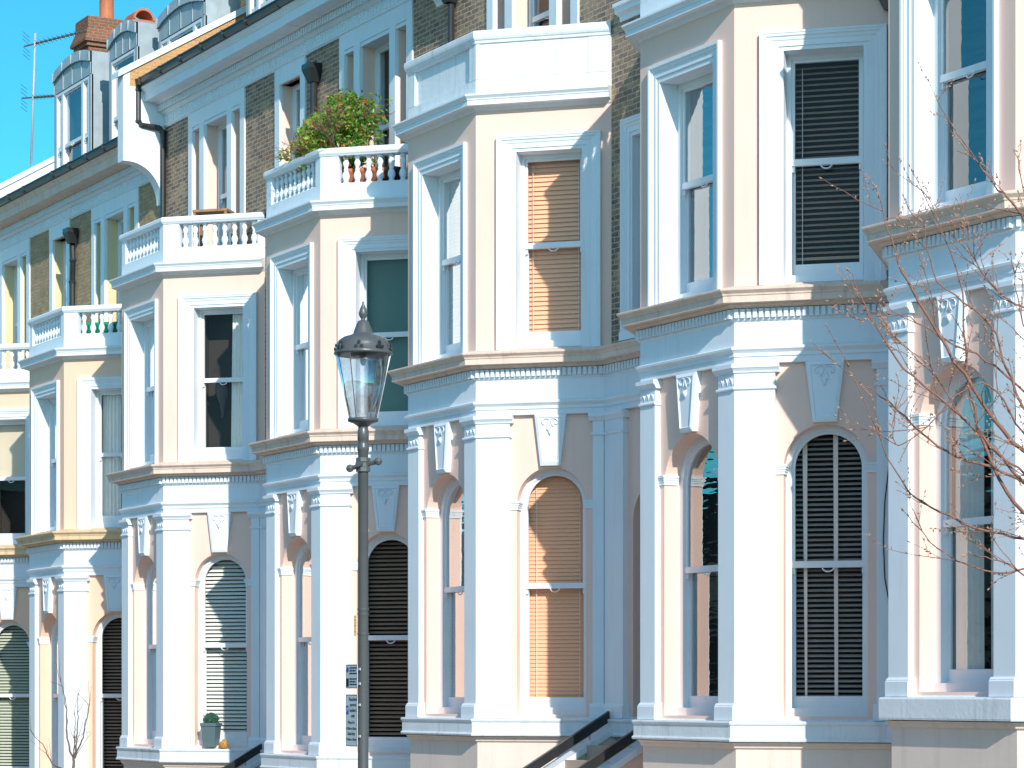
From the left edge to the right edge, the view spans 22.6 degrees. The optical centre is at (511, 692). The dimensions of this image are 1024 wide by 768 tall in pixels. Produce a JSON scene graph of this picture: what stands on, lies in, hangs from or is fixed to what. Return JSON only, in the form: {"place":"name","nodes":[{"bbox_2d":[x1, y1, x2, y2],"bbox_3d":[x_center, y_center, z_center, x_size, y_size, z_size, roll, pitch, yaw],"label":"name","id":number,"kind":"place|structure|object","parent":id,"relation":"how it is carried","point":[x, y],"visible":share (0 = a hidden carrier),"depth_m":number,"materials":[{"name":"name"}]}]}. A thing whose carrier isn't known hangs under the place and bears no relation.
{"place":"outdoors","nodes":[
{"label":"outdoors","id":0,"kind":"place"},
{"bbox_2d":[0,0,172,182],"label":"sky","id":1,"kind":"structure","parent":0,"point":[19,19],"materials":[{"name":"blue"}]},
{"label":"pavement","id":2,"kind":"structure","parent":0,"visible":0},
{"bbox_2d":[29,642,91,767],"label":"sapling","id":3,"kind":"object","parent":2,"relation":"on","point":[73,755],"visible":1,"depth_m":35.99,"materials":[{"name":"brown plant"}]},
{"bbox_2d":[0,0,154,767],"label":"terrace house","id":4,"kind":"structure","parent":2,"relation":"on","point":[35,219],"depth_m":50.70,"materials":[{"name":"beige paint"}]},
{"bbox_2d":[0,420,25,543],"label":"window","id":5,"kind":"structure","parent":4,"relation":"in","point":[12,433],"depth_m":50.74,"materials":[{"name":"glass"}]},
{"bbox_2d":[0,621,28,767],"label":"window","id":6,"kind":"structure","parent":4,"relation":"in","point":[14,649],"depth_m":50.78,"materials":[{"name":"white paint"}]},
{"bbox_2d":[14,265,16,368],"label":"window","id":7,"kind":"structure","parent":4,"relation":"in","point":[15,267],"depth_m":52.36,"materials":[{"name":"white paint"}]},
{"bbox_2d":[21,29,86,165],"bbox_3d":[-9.776,-12.707,54.659,1.430,2.877,0.535,0,0,5],"label":"tv aerial","id":8,"kind":"object","parent":4,"relation":"on","point":[35,43],"visible":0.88,"depth_m":54.69,"materials":[{"name":"metal"}]},
{"bbox_2d":[63,241,65,305],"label":"window","id":9,"kind":"structure","parent":4,"relation":"in","point":[64,243],"depth_m":49.71,"materials":[{"name":"white paint"}]},
{"bbox_2d":[56,92,73,167],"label":"window","id":10,"kind":"structure","parent":4,"relation":"in","point":[58,97],"depth_m":51.41,"materials":[{"name":"white paint"}]},
{"bbox_2d":[62,80,81,164],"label":"window","id":11,"kind":"structure","parent":4,"relation":"in","point":[76,88],"depth_m":51.09,"materials":[{"name":"white paint"}]},
{"bbox_2d":[82,76,88,154],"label":"window","id":12,"kind":"structure","parent":4,"relation":"in","point":[85,82],"depth_m":50.10,"materials":[{"name":"white paint"}]},
{"bbox_2d":[14,0,240,767],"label":"terrace house","id":13,"kind":"structure","parent":2,"relation":"on","point":[71,542],"depth_m":45.69,"materials":[{"name":"beige paint"}]},
{"bbox_2d":[47,397,55,530],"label":"window","id":14,"kind":"structure","parent":13,"relation":"in","point":[52,402],"depth_m":46.84,"materials":[{"name":"white paint"}]},
{"bbox_2d":[51,619,57,767],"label":"window","id":15,"kind":"structure","parent":13,"relation":"in","point":[54,634],"depth_m":46.85,"materials":[{"name":"white paint"}]},
{"bbox_2d":[86,323,90,333],"bbox_3d":[-7.485,-6.365,45.638,0.242,0.440,0.242,0,0,-30],"label":"plant pot","id":16,"kind":"object","parent":13,"relation":"on","point":[88,331],"visible":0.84,"depth_m":45.54,"materials":[{"name":"green ceramic"}]},
{"bbox_2d":[95,322,99,332],"bbox_3d":[-7.331,-6.365,45.595,0.242,0.440,0.242,0,0,-30],"label":"plant pot","id":17,"kind":"object","parent":13,"relation":"on","point":[97,324],"visible":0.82,"depth_m":45.49,"materials":[{"name":"green ceramic"}]},
{"bbox_2d":[103,322,108,332],"bbox_3d":[-7.176,-6.365,45.552,0.242,0.440,0.242,0,0,-30],"label":"plant pot","id":18,"kind":"object","parent":13,"relation":"on","point":[106,330],"visible":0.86,"depth_m":45.45,"materials":[{"name":"green ceramic"}]},
{"bbox_2d":[96,390,121,527],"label":"window","id":19,"kind":"structure","parent":13,"relation":"in","point":[108,402],"depth_m":45.59,"materials":[{"name":"white glass"}]},
{"bbox_2d":[96,613,123,767],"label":"window","id":20,"kind":"structure","parent":13,"relation":"in","point":[109,633],"depth_m":45.66,"materials":[{"name":"white paint"}]},
{"bbox_2d":[112,321,121,332],"bbox_3d":[-7.003,-6.365,45.504,0.242,0.440,0.242,0,0,-30],"label":"plant pot","id":21,"kind":"object","parent":13,"relation":"on","point":[115,323],"visible":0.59,"depth_m":45.40,"materials":[{"name":"green ceramic"}]},
{"bbox_2d":[118,218,122,321],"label":"window","id":22,"kind":"structure","parent":13,"relation":"in","point":[120,222],"depth_m":47.24,"materials":[{"name":"white paint"}]},
{"bbox_2d":[111,48,134,138],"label":"window","id":23,"kind":"structure","parent":13,"relation":"in","point":[129,57],"depth_m":48.72,"materials":[{"name":"white paint"}]},
{"bbox_2d":[161,38,167,47],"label":"window","id":24,"kind":"structure","parent":13,"relation":"in","point":[165,42],"depth_m":47.11,"materials":[{"name":"white paint"}]},
{"bbox_2d":[168,23,193,43],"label":"window","id":25,"kind":"structure","parent":13,"relation":"in","point":[189,29],"depth_m":46.41,"materials":[{"name":"white paint"}]},
{"bbox_2d":[194,18,201,30],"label":"window","id":26,"kind":"structure","parent":13,"relation":"in","point":[197,24],"depth_m":45.77,"materials":[{"name":"white paint"}]},
{"bbox_2d":[105,0,308,767],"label":"terrace house","id":27,"kind":"structure","parent":2,"relation":"on","point":[208,114],"depth_m":41.44,"materials":[{"name":"beige paint"}]},
{"bbox_2d":[142,319,153,465],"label":"window","id":28,"kind":"structure","parent":27,"relation":"in","point":[148,325],"depth_m":42.73,"materials":[{"name":"white paint"}]},
{"bbox_2d":[143,561,155,743],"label":"window","id":29,"kind":"structure","parent":27,"relation":"in","point":[150,591],"depth_m":42.74,"materials":[{"name":"white paint"}]},
{"bbox_2d":[200,712,221,746],"bbox_3d":[-4.851,0.587,41.242,0.288,0.561,0.284,0,0,14],"label":"potted shrub","id":30,"kind":"object","parent":27,"relation":"on","point":[211,725],"visible":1,"depth_m":41.14,"materials":[{"name":"grey ceramic"}]},
{"bbox_2d":[192,208,234,246],"bbox_3d":[-4.851,-7.400,41.605,0.600,0.870,0.340,0,0,15],"label":"balcony table","id":31,"kind":"object","parent":27,"relation":"on","point":[213,211],"visible":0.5,"depth_m":41.54,"materials":[{"name":"brown wood"}]},
{"bbox_2d":[198,308,242,459],"bbox_3d":[-4.605,-5.010,41.541,0.516,2.540,0.886,0,0,-75],"label":"window","id":32,"kind":"structure","parent":27,"relation":"in","point":[220,330],"depth_m":41.49,"materials":[{"name":"black glass"}]},
{"bbox_2d":[198,554,246,745],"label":"window","id":33,"kind":"structure","parent":27,"relation":"in","point":[223,588],"depth_m":41.51,"materials":[{"name":"white paint"}]},
{"bbox_2d":[218,122,226,245],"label":"window","id":34,"kind":"structure","parent":27,"relation":"in","point":[222,129],"depth_m":43.14,"materials":[{"name":"white paint"}]},
{"bbox_2d":[219,739,227,747],"bbox_3d":[-4.632,0.814,41.120,0.144,0.152,0.144,0,0,-30],"label":"ornament","id":35,"kind":"object","parent":27,"relation":"on","point":[223,743],"visible":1,"depth_m":41.07,"materials":[{"name":"orange"}]},
{"bbox_2d":[249,0,266,13],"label":"window","id":36,"kind":"structure","parent":27,"relation":"in","point":[253,4],"depth_m":44.05,"materials":[{"name":"white paint"}]},
{"bbox_2d":[258,0,273,8],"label":"window","id":37,"kind":"structure","parent":27,"relation":"in","point":[261,3],"depth_m":43.72,"materials":[{"name":"white paint"}]},
{"bbox_2d":[292,83,299,159],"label":"window","id":38,"kind":"structure","parent":27,"relation":"in","point":[295,89],"depth_m":40.45,"materials":[{"name":"white paint"}]},
{"bbox_2d":[248,0,442,767],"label":"terrace house","id":39,"kind":"structure","parent":2,"relation":"on","point":[336,252],"depth_m":36.39,"materials":[{"name":"beige paint"}]},
{"bbox_2d":[290,265,307,433],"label":"window","id":40,"kind":"structure","parent":39,"relation":"in","point":[300,275],"depth_m":37.53,"materials":[{"name":"white paint"}]},
{"bbox_2d":[292,540,310,750],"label":"window","id":41,"kind":"structure","parent":39,"relation":"in","point":[302,571],"depth_m":37.53,"materials":[{"name":"white paint"}]},
{"bbox_2d":[266,111,359,179],"bbox_3d":[-2.894,-7.705,37.047,1.241,1.460,1.573,0,0,-30],"label":"potted shrub","id":42,"kind":"object","parent":39,"relation":"on","point":[302,146],"visible":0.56,"depth_m":36.75,"materials":[{"name":"green plant"}]},
{"bbox_2d":[342,168,354,182],"bbox_3d":[-2.284,-7.205,36.417,0.262,0.460,0.262,0,0,-30],"label":"plant pot","id":43,"kind":"object","parent":39,"relation":"on","point":[351,171],"visible":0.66,"depth_m":36.30,"materials":[{"name":"ceramic"}]},
{"bbox_2d":[302,87,396,182],"bbox_3d":[-2.490,-7.802,36.420,1.454,1.655,1.399,0,0,-30],"label":"potted shrub","id":44,"kind":"object","parent":39,"relation":"on","point":[350,122],"visible":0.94,"depth_m":36.30,"materials":[{"name":"green plant"}]},
{"bbox_2d":[359,168,366,181],"bbox_3d":[-2.091,-7.205,36.364,0.262,0.460,0.262,0,0,-30],"label":"plant pot","id":45,"kind":"object","parent":39,"relation":"on","point":[362,172],"visible":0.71,"depth_m":36.25,"materials":[{"name":"ceramic"}]},
{"bbox_2d":[371,167,384,180],"bbox_3d":[-1.899,-7.205,36.310,0.262,0.460,0.262,0,0,-30],"label":"plant pot","id":46,"kind":"object","parent":39,"relation":"on","point":[374,170],"visible":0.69,"depth_m":36.20,"materials":[{"name":"ceramic"}]},
{"bbox_2d":[375,42,388,166],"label":"window","id":47,"kind":"structure","parent":39,"relation":"in","point":[382,52],"depth_m":37.99,"materials":[{"name":"white paint"}]},
{"bbox_2d":[361,253,407,425],"bbox_3d":[-1.726,-4.980,36.208,0.715,2.460,0.715,0,0,-30],"label":"window","id":48,"kind":"structure","parent":39,"relation":"in","point":[384,277],"depth_m":36.29,"materials":[{"name":"teal glass"}]},
{"bbox_2d":[368,533,409,752],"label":"window","id":49,"kind":"structure","parent":39,"relation":"in","point":[387,553],"depth_m":36.41,"materials":[{"name":"white paint"}]},
{"bbox_2d":[384,166,400,180],"bbox_3d":[-1.687,-7.205,36.252,0.262,0.460,0.262,0,0,-30],"label":"plant pot","id":50,"kind":"object","parent":39,"relation":"on","point":[397,171],"visible":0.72,"depth_m":36.16,"materials":[{"name":"ceramic"}]},
{"bbox_2d":[334,301,391,767],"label":"street lamp","id":51,"kind":"object","parent":2,"relation":"on","point":[363,343],"visible":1,"depth_m":25.94,"materials":[{"name":"black metal"}]},
{"bbox_2d":[346,694,360,746],"bbox_3d":[-1.617,0.280,26.043,0.024,0.530,0.310,0,0,-30],"label":"parking sign","id":52,"kind":"object","parent":51,"relation":"attached to","point":[352,705],"visible":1,"depth_m":26.04,"materials":[{"name":"metal"}]},
{"bbox_2d":[346,664,360,688],"bbox_3d":[-1.616,-0.168,26.043,0.024,0.245,0.310,0,0,-30],"label":"parking sign","id":53,"kind":"object","parent":51,"relation":"attached to","point":[352,675],"visible":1,"depth_m":26.04,"materials":[{"name":"metal"}]},
{"bbox_2d":[354,615,355,635],"bbox_3d":[-1.592,-0.683,26.000,0.010,0.206,0.032,0,0,-30],"label":"tag strip","id":54,"kind":"object","parent":51,"relation":"attached to","point":[355,625],"visible":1,"depth_m":25.98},
{"bbox_2d":[387,0,642,767],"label":"terrace house","id":55,"kind":"structure","parent":2,"relation":"on","point":[517,131],"depth_m":32.20,"materials":[{"name":"beige paint"}]},
{"bbox_2d":[436,169,459,358],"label":"window","id":56,"kind":"structure","parent":55,"relation":"in","point":[449,183],"depth_m":33.50,"materials":[{"name":"white paint"}]},
{"bbox_2d":[438,477,463,713],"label":"window","id":57,"kind":"structure","parent":55,"relation":"in","point":[451,512],"depth_m":33.50,"materials":[{"name":"white paint"}]},
{"bbox_2d":[529,0,548,26],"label":"window","id":58,"kind":"structure","parent":55,"relation":"in","point":[538,9],"depth_m":34.00,"materials":[{"name":"white paint"}]},
{"bbox_2d":[520,152,581,347],"bbox_3d":[0.536,-5.550,32.250,0.846,2.460,0.212,0,0,15],"label":"window","id":59,"kind":"structure","parent":55,"relation":"in","point":[551,310],"depth_m":32.32,"materials":[{"name":"beige glass"}]},
{"bbox_2d":[520,468,585,713],"bbox_3d":[0.556,-1.279,32.274,0.895,3.098,0.208,0,0,15],"label":"window","id":60,"kind":"structure","parent":55,"relation":"in","point":[553,513],"depth_m":32.35,"materials":[{"name":"beige glass"}]},
{"bbox_2d":[616,0,931,767],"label":"terrace house","id":61,"kind":"structure","parent":2,"relation":"on","point":[763,576],"depth_m":27.34,"materials":[{"name":"beige paint"}]},
{"bbox_2d":[675,72,712,298],"bbox_3d":[2.284,-5.610,28.288,0.466,2.540,1.100,0,0,-30],"label":"window","id":62,"kind":"structure","parent":61,"relation":"in","point":[694,97],"depth_m":28.77,"materials":[{"name":"white paint"}]},
{"bbox_2d":[677,436,717,715],"bbox_3d":[2.336,-1.317,28.317,0.516,3.135,1.120,0,0,-30],"label":"window","id":63,"kind":"structure","parent":61,"relation":"in","point":[698,487],"depth_m":28.81,"materials":[{"name":"white paint"}]},
{"bbox_2d":[787,51,862,282],"bbox_3d":[3.399,-5.610,27.416,0.516,2.540,0.886,0,0,-75],"label":"window","id":64,"kind":"structure","parent":61,"relation":"in","point":[825,90],"depth_m":27.41,"materials":[{"name":"white paint"}]},
{"bbox_2d":[786,425,867,716],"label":"window","id":65,"kind":"structure","parent":61,"relation":"in","point":[827,478],"depth_m":27.40,"materials":[{"name":"black glass"}]},
{"bbox_2d":[809,62,1023,589],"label":"street tree","id":66,"kind":"object","parent":2,"relation":"on","point":[985,443],"visible":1,"depth_m":16.89,"materials":[{"name":"red plant"}]},
{"bbox_2d":[861,0,1023,767],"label":"terrace house","id":67,"kind":"structure","parent":2,"relation":"on","point":[955,652],"depth_m":24.60,"materials":[{"name":"beige paint"}]},
{"bbox_2d":[931,0,985,208],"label":"window","id":68,"kind":"structure","parent":67,"relation":"in","point":[959,25],"depth_m":24.86,"materials":[{"name":"glass"}]},
{"bbox_2d":[933,366,992,691],"bbox_3d":[4.559,-1.577,24.393,0.516,3.135,1.120,0,0,-30],"label":"window","id":69,"kind":"structure","parent":67,"relation":"in","point":[964,603],"depth_m":24.66,"materials":[{"name":"white paint"}]}
]}

